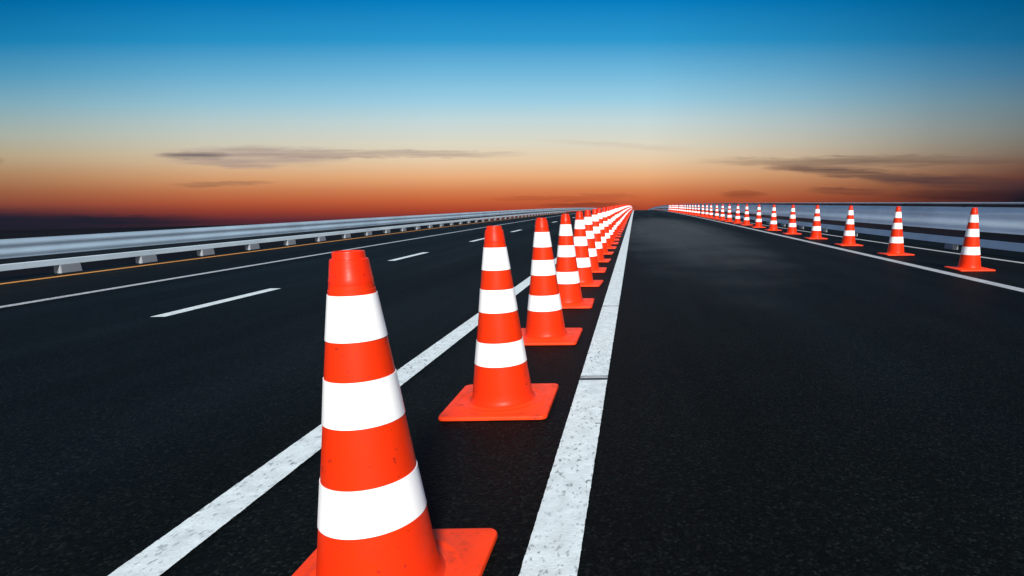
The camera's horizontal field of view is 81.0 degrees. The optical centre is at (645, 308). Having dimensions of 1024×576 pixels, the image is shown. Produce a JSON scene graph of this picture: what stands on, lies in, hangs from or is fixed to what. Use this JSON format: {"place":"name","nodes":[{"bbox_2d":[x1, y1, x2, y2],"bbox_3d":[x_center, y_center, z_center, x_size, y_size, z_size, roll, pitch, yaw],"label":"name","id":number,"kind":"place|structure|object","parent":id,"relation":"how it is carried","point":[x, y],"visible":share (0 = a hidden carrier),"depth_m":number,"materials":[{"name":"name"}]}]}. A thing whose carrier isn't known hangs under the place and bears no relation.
{"place":"outdoors","nodes":[
{"label":"outdoors","id":0,"kind":"place"},
{"bbox_2d":[0,219,1018,277],"bbox_3d":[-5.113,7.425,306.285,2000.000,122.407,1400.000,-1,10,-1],"label":"ground","id":1,"kind":"structure","parent":0,"point":[11,234],"depth_m":78.07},
{"bbox_2d":[0,210,1023,575],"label":"road","id":2,"kind":"structure","parent":0,"point":[778,406],"depth_m":2.42,"materials":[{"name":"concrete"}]},
{"bbox_2d":[151,288,279,316],"bbox_3d":[-3.675,-0.066,5.085,0.113,0.001,1.460,-1,10,-1],"label":"road marking","id":3,"kind":"object","parent":2,"relation":"on","point":[209,304],"visible":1,"depth_m":4.94,"materials":[{"name":"white paint"}]},
{"bbox_2d":[0,212,567,283],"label":"road marking","id":4,"kind":"object","parent":2,"relation":"on","point":[203,257],"visible":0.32,"depth_m":8.78,"materials":[{"name":"orange paint"}]},
{"bbox_2d":[0,212,582,307],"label":"road marking","id":5,"kind":"object","parent":2,"relation":"on","point":[202,273],"visible":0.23,"depth_m":6.72,"materials":[{"name":"white paint"}]},
{"bbox_2d":[0,208,601,273],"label":"guardrail","id":6,"kind":"object","parent":2,"relation":"on","point":[22,251],"visible":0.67,"depth_m":9.37,"materials":[{"name":"metal"}]},
{"bbox_2d":[108,258,556,575],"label":"road marking","id":7,"kind":"object","parent":2,"relation":"on","point":[160,556],"visible":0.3,"depth_m":1.67,"materials":[{"name":"white paint"}]},
{"bbox_2d":[292,250,497,575],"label":"traffic cone","id":8,"kind":"object","parent":2,"relation":"on","point":[373,519],"visible":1,"depth_m":1.15,"materials":[{"name":"orange plastic"}]},
{"bbox_2d":[388,252,427,260],"bbox_3d":[-3.753,-0.827,9.265,0.113,0.002,1.460,-1,10,-1],"label":"road marking","id":9,"kind":"object","parent":2,"relation":"on","point":[407,256],"visible":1,"depth_m":9.21,"materials":[{"name":"white paint"}]},
{"bbox_2d":[438,226,557,420],"bbox_3d":[-0.602,0.036,2.385,0.420,0.737,0.420,-1,10,-2],"label":"traffic cone","id":10,"kind":"object","parent":2,"relation":"on","point":[501,387],"visible":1,"depth_m":2.32,"materials":[{"name":"orange plastic"}]},
{"bbox_2d":[521,218,582,344],"bbox_3d":[-0.624,-0.179,3.562,0.420,0.737,0.420,0,10,0],"label":"traffic cone","id":11,"kind":"object","parent":2,"relation":"on","point":[545,324],"visible":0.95,"depth_m":3.50,"materials":[{"name":"orange plastic"}]},
{"bbox_2d":[519,380,606,575],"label":"road marking","id":12,"kind":"object","parent":2,"relation":"on","point":[555,544],"visible":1,"depth_m":1.67,"materials":[{"name":"white paint"}]},
{"bbox_2d":[556,214,593,308],"bbox_3d":[-0.644,-0.394,4.741,0.420,0.737,0.420,-1,10,-2],"label":"traffic cone","id":13,"kind":"object","parent":2,"relation":"on","point":[568,280],"visible":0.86,"depth_m":4.67,"materials":[{"name":"orange plastic"}]},
{"bbox_2d":[573,211,603,286],"bbox_3d":[-0.665,-0.609,5.920,0.420,0.737,0.420,0,10,2],"label":"traffic cone","id":14,"kind":"object","parent":2,"relation":"on","point":[583,258],"visible":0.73,"depth_m":5.85,"materials":[{"name":"orange plastic"}]},
{"bbox_2d":[579,378,607,379],"bbox_3d":[-0.247,0.337,2.762,0.139,0.001,0.024,-1,10,-1],"label":"road joint","id":15,"kind":"object","parent":2,"relation":"on","point":[595,379],"visible":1,"depth_m":2.76,"materials":[{"name":"black"}]},
{"bbox_2d":[580,376,607,377],"bbox_3d":[-0.248,0.331,2.793,0.132,0.001,0.036,-1,10,-1],"label":"road marking","id":16,"kind":"object","parent":2,"relation":"on","point":[594,377],"visible":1,"depth_m":2.79,"materials":[{"name":"white paint"}]},
{"bbox_2d":[584,210,606,272],"bbox_3d":[-0.700,-0.822,7.093,0.420,0.737,0.420,0,11,-1],"label":"traffic cone","id":17,"kind":"object","parent":2,"relation":"on","point":[595,268],"visible":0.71,"depth_m":7.03,"materials":[{"name":"orange plastic"}]},
{"bbox_2d":[581,306,618,375],"bbox_3d":[-0.266,0.155,3.752,0.134,0.001,1.905,-1,10,-1],"label":"road marking","id":18,"kind":"object","parent":2,"relation":"on","point":[597,361],"visible":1,"depth_m":3.41,"materials":[{"name":"white paint"}]},
{"bbox_2d":[591,209,610,261],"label":"traffic cone","id":19,"kind":"object","parent":2,"relation":"on","point":[597,236],"visible":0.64,"depth_m":8.21,"materials":[{"name":"orange plastic"}]},
{"bbox_2d":[597,208,613,254],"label":"traffic cone","id":20,"kind":"object","parent":2,"relation":"on","point":[603,238],"visible":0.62,"depth_m":9.39,"materials":[{"name":"orange plastic"}]},
{"bbox_2d":[602,207,616,248],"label":"traffic cone","id":21,"kind":"object","parent":2,"relation":"on","point":[606,227],"visible":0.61,"depth_m":10.56,"materials":[{"name":"orange plastic"}]},
{"bbox_2d":[606,207,618,243],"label":"traffic cone","id":22,"kind":"object","parent":2,"relation":"on","point":[610,225],"visible":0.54,"depth_m":11.75,"materials":[{"name":"orange plastic"}]},
{"bbox_2d":[608,206,618,239],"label":"traffic cone","id":23,"kind":"object","parent":2,"relation":"on","point":[612,223],"visible":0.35,"depth_m":12.94,"materials":[{"name":"orange plastic"}]},
{"bbox_2d":[611,206,620,236],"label":"traffic cone","id":24,"kind":"object","parent":2,"relation":"on","point":[615,229],"visible":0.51,"depth_m":14.11,"materials":[{"name":"orange plastic"}]},
{"bbox_2d":[613,206,621,234],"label":"traffic cone","id":25,"kind":"object","parent":2,"relation":"on","point":[616,222],"visible":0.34,"depth_m":15.30,"materials":[{"name":"orange plastic"}]},
{"bbox_2d":[603,210,633,305],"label":"road marking","id":26,"kind":"object","parent":2,"relation":"on","point":[612,296],"visible":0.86,"depth_m":6.65,"materials":[{"name":"white paint"}]},
{"bbox_2d":[614,206,622,231],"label":"traffic cone","id":27,"kind":"object","parent":2,"relation":"on","point":[617,219],"visible":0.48,"depth_m":16.46,"materials":[{"name":"orange plastic"}]},
{"bbox_2d":[616,205,623,229],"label":"traffic cone","id":28,"kind":"object","parent":2,"relation":"on","point":[618,218],"visible":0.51,"depth_m":17.64,"materials":[{"name":"orange plastic"}]},
{"bbox_2d":[618,205,625,226],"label":"traffic cone","id":29,"kind":"object","parent":2,"relation":"on","point":[620,216],"visible":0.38,"depth_m":20.00,"materials":[{"name":"orange plastic"}]},
{"bbox_2d":[696,204,700,215],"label":"traffic cone","id":30,"kind":"object","parent":2,"relation":"on","point":[698,211],"visible":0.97,"depth_m":36.77,"materials":[{"name":"orange plastic"}]},
{"bbox_2d":[699,204,704,216],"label":"traffic cone","id":31,"kind":"object","parent":2,"relation":"on","point":[702,213],"visible":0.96,"depth_m":34.77,"materials":[{"name":"orange plastic"}]},
{"bbox_2d":[705,204,708,216],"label":"traffic cone","id":32,"kind":"object","parent":2,"relation":"on","point":[706,213],"visible":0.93,"depth_m":32.78,"materials":[{"name":"orange plastic"}]},
{"bbox_2d":[709,204,712,217],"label":"traffic cone","id":33,"kind":"object","parent":2,"relation":"on","point":[710,213],"visible":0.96,"depth_m":30.79,"materials":[{"name":"orange plastic"}]},
{"bbox_2d":[714,204,718,218],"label":"traffic cone","id":34,"kind":"object","parent":2,"relation":"on","point":[716,216],"visible":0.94,"depth_m":28.80,"materials":[{"name":"orange plastic"}]},
{"bbox_2d":[720,204,724,219],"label":"traffic cone","id":35,"kind":"object","parent":2,"relation":"on","point":[722,216],"visible":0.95,"depth_m":26.81,"materials":[{"name":"orange plastic"}]},
{"bbox_2d":[724,204,733,221],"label":"traffic cone","id":36,"kind":"object","parent":2,"relation":"on","point":[729,217],"visible":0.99,"depth_m":24.82,"materials":[{"name":"orange plastic"}]},
{"bbox_2d":[734,204,740,222],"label":"traffic cone","id":37,"kind":"object","parent":2,"relation":"on","point":[737,217],"visible":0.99,"depth_m":22.84,"materials":[{"name":"orange plastic"}]},
{"bbox_2d":[740,204,751,224],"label":"traffic cone","id":38,"kind":"object","parent":2,"relation":"on","point":[746,221],"visible":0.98,"depth_m":20.85,"materials":[{"name":"orange plastic"}]},
{"bbox_2d":[752,204,765,227],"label":"traffic cone","id":39,"kind":"object","parent":2,"relation":"on","point":[758,222],"visible":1,"depth_m":18.85,"materials":[{"name":"orange plastic"}]},
{"bbox_2d":[764,205,781,230],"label":"traffic cone","id":40,"kind":"object","parent":2,"relation":"on","point":[773,224],"visible":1,"depth_m":16.86,"materials":[{"name":"orange plastic"}]},
{"bbox_2d":[783,205,800,233],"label":"traffic cone","id":41,"kind":"object","parent":2,"relation":"on","point":[792,228],"visible":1,"depth_m":14.87,"materials":[{"name":"orange plastic"}]},
{"bbox_2d":[804,205,827,238],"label":"traffic cone","id":42,"kind":"object","parent":2,"relation":"on","point":[816,230],"visible":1,"depth_m":12.88,"materials":[{"name":"orange plastic"}]},
{"bbox_2d":[648,202,1023,251],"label":"guardrail","id":43,"kind":"object","parent":2,"relation":"on","point":[1001,222],"visible":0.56,"depth_m":11.11,"materials":[{"name":"metal"}]},
{"bbox_2d":[660,210,1023,291],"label":"road marking","id":44,"kind":"object","parent":2,"relation":"on","point":[968,277],"visible":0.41,"depth_m":7.49,"materials":[{"name":"white paint"}]},
{"bbox_2d":[835,206,862,245],"bbox_3d":[3.841,-1.554,10.960,0.420,0.737,0.420,0,11,0],"label":"traffic cone","id":45,"kind":"object","parent":2,"relation":"on","point":[848,239],"visible":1,"depth_m":10.90,"materials":[{"name":"orange plastic"}]},
{"bbox_2d":[734,220,1023,263],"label":"road marking","id":46,"kind":"object","parent":2,"relation":"on","point":[915,247],"visible":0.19,"depth_m":9.91,"materials":[{"name":"white paint"}]},
{"bbox_2d":[877,206,914,255],"bbox_3d":[3.874,-1.194,8.976,0.420,0.737,0.420,-1,10,0],"label":"traffic cone","id":47,"kind":"object","parent":2,"relation":"on","point":[896,245],"visible":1,"depth_m":8.91,"materials":[{"name":"orange plastic"}]},
{"bbox_2d":[944,208,995,270],"bbox_3d":[3.911,-0.831,6.982,0.420,0.737,0.420,0,11,2],"label":"traffic cone","id":48,"kind":"object","parent":2,"relation":"on","point":[970,259],"visible":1,"depth_m":6.92,"materials":[{"name":"orange plastic"}]},
{"bbox_2d":[0,0,1023,230],"label":"sky","id":49,"kind":"structure","parent":0,"point":[114,113],"materials":[{"name":"blue"}]}
]}

